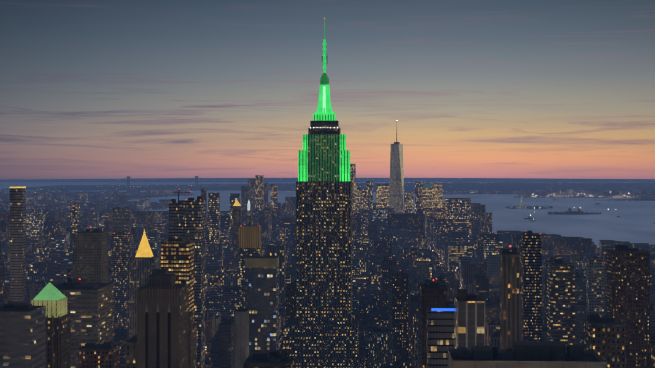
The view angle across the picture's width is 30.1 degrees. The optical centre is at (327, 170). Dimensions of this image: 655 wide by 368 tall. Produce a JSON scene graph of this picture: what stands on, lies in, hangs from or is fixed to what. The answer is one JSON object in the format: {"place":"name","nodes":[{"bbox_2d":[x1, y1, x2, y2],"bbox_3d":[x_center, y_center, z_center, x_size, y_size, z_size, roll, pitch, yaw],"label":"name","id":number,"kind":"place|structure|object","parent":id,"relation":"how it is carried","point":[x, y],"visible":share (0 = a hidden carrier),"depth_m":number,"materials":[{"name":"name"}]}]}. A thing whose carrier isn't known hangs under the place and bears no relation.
{"place":"outdoors","nodes":[
{"label":"outdoors","id":0,"kind":"place"},
{"bbox_2d":[120,232,496,357],"bbox_3d":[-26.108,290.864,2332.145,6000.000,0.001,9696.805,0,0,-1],"label":"road asphalt","id":1,"kind":"structure","parent":0,"point":[122,347],"depth_m":2013.28,"materials":[{"name":"grey asphalt"}]},
{"bbox_2d":[120,244,446,346],"bbox_3d":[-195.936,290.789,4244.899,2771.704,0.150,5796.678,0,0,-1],"label":"pavement kerbs","id":2,"kind":"structure","parent":1,"relation":"on","point":[430,245],"depth_m":3617.02,"materials":[{"name":"grey"}]},
{"bbox_2d":[0,182,654,247],"bbox_3d":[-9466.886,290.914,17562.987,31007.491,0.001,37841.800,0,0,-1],"label":"water","id":3,"kind":"structure","parent":0,"point":[636,219],"depth_m":8675.67,"materials":[{"name":"blue liquid"}]},
{"bbox_2d":[91,176,221,189],"bbox_3d":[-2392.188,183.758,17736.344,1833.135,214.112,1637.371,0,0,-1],"label":"suspension bridge","id":4,"kind":"structure","parent":3,"relation":"on","point":[129,185],"depth_m":17680.60,"materials":[{"name":"grey metal"}]},
{"bbox_2d":[502,198,619,220],"bbox_3d":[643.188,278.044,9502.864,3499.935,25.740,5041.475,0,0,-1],"label":"boats","id":5,"kind":"object","parent":3,"relation":"on","point":[530,217],"visible":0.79,"depth_m":7310.16,"materials":[{"name":"grey metal"}]},
{"bbox_2d":[0,183,654,190],"bbox_3d":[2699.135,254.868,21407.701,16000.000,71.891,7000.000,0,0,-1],"label":"distant land","id":6,"kind":"structure","parent":0,"point":[495,186],"depth_m":19206.37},
{"bbox_2d":[0,178,654,181],"bbox_3d":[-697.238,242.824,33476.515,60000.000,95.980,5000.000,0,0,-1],"label":"far terrain shore","id":7,"kind":"structure","parent":0,"point":[357,180],"depth_m":32015.78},
{"bbox_2d":[0,0,654,178],"label":"sky","id":8,"kind":"structure","parent":0,"point":[90,89],"materials":[{"name":"blue"}]},
{"bbox_2d":[34,182,654,223],"bbox_3d":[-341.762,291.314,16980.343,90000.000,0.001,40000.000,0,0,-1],"label":"ground","id":9,"kind":"structure","parent":0,"point":[411,191],"depth_m":17899.76,"materials":[{"name":"grey"}]},
{"bbox_2d":[0,188,653,216],"bbox_3d":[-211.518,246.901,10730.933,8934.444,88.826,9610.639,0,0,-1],"label":"city boroughs","id":10,"kind":"object","parent":9,"relation":"on","point":[40,200],"visible":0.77,"depth_m":11268.78,"materials":[{"name":"grey metal"}]},
{"bbox_2d":[448,190,630,210],"bbox_3d":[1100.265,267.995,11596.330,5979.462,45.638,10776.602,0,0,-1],"label":"shore lights","id":11,"kind":"object","parent":10,"relation":"on","point":[581,194],"visible":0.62,"depth_m":14082.10,"materials":[{"name":"grey metal"}]},
{"bbox_2d":[0,164,654,367],"bbox_3d":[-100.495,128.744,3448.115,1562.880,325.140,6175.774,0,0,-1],"label":"city buildings","id":12,"kind":"structure","parent":9,"relation":"on","point":[159,308],"depth_m":1081.06,"materials":[{"name":"grey concrete"}]},
{"bbox_2d":[0,203,654,305],"bbox_3d":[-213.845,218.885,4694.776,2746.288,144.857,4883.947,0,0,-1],"label":"distant city buildings","id":13,"kind":"structure","parent":9,"relation":"on","point":[466,250],"depth_m":3726.02,"materials":[{"name":"grey metal"}]},
{"bbox_2d":[0,225,654,367],"bbox_3d":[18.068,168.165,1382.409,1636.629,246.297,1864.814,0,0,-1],"label":"foreground buildings","id":14,"kind":"structure","parent":9,"relation":"on","point":[392,324],"depth_m":1375.51,"materials":[{"name":"grey concrete"}]},
{"bbox_2d":[289,18,365,367],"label":"skyscraper","id":15,"kind":"structure","parent":9,"relation":"on","point":[323,329],"depth_m":1271.02,"materials":[{"name":"grey metal"}]},
{"bbox_2d":[389,132,404,212],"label":"skyscraper","id":16,"kind":"structure","parent":9,"relation":"on","point":[396,197],"depth_m":5803.82,"materials":[{"name":"grey glass"}]},
{"bbox_2d":[549,191,654,199],"bbox_3d":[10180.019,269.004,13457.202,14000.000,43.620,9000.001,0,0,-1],"label":"new jersey terrain","id":17,"kind":"structure","parent":9,"relation":"on","point":[653,197],"depth_m":14808.97,"materials":[{"name":"grey"}]},
{"bbox_2d":[553,213,598,214],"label":"island","id":18,"kind":"structure","parent":0,"point":[575,214],"depth_m":8048.16,"materials":[{"name":"grey"}]},
{"bbox_2d":[506,206,600,213],"bbox_3d":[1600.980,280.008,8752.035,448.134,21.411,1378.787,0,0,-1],"label":"island trees","id":19,"kind":"object","parent":18,"relation":"on","point":[546,207],"visible":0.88,"depth_m":9300.64,"materials":[{"name":"green plant"}]},
{"bbox_2d":[547,208,583,213],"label":"island buildings","id":20,"kind":"structure","parent":18,"relation":"on","point":[579,211],"depth_m":8139.35,"materials":[{"name":"grey brick"}]},
{"label":"liberty island","id":21,"kind":"structure","parent":0,"visible":0},
{"bbox_2d":[517,197,526,208],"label":"statue of liberty","id":22,"kind":"object","parent":21,"relation":"on","point":[521,202],"visible":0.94,"depth_m":9333.65,"materials":[{"name":"teal metal"}]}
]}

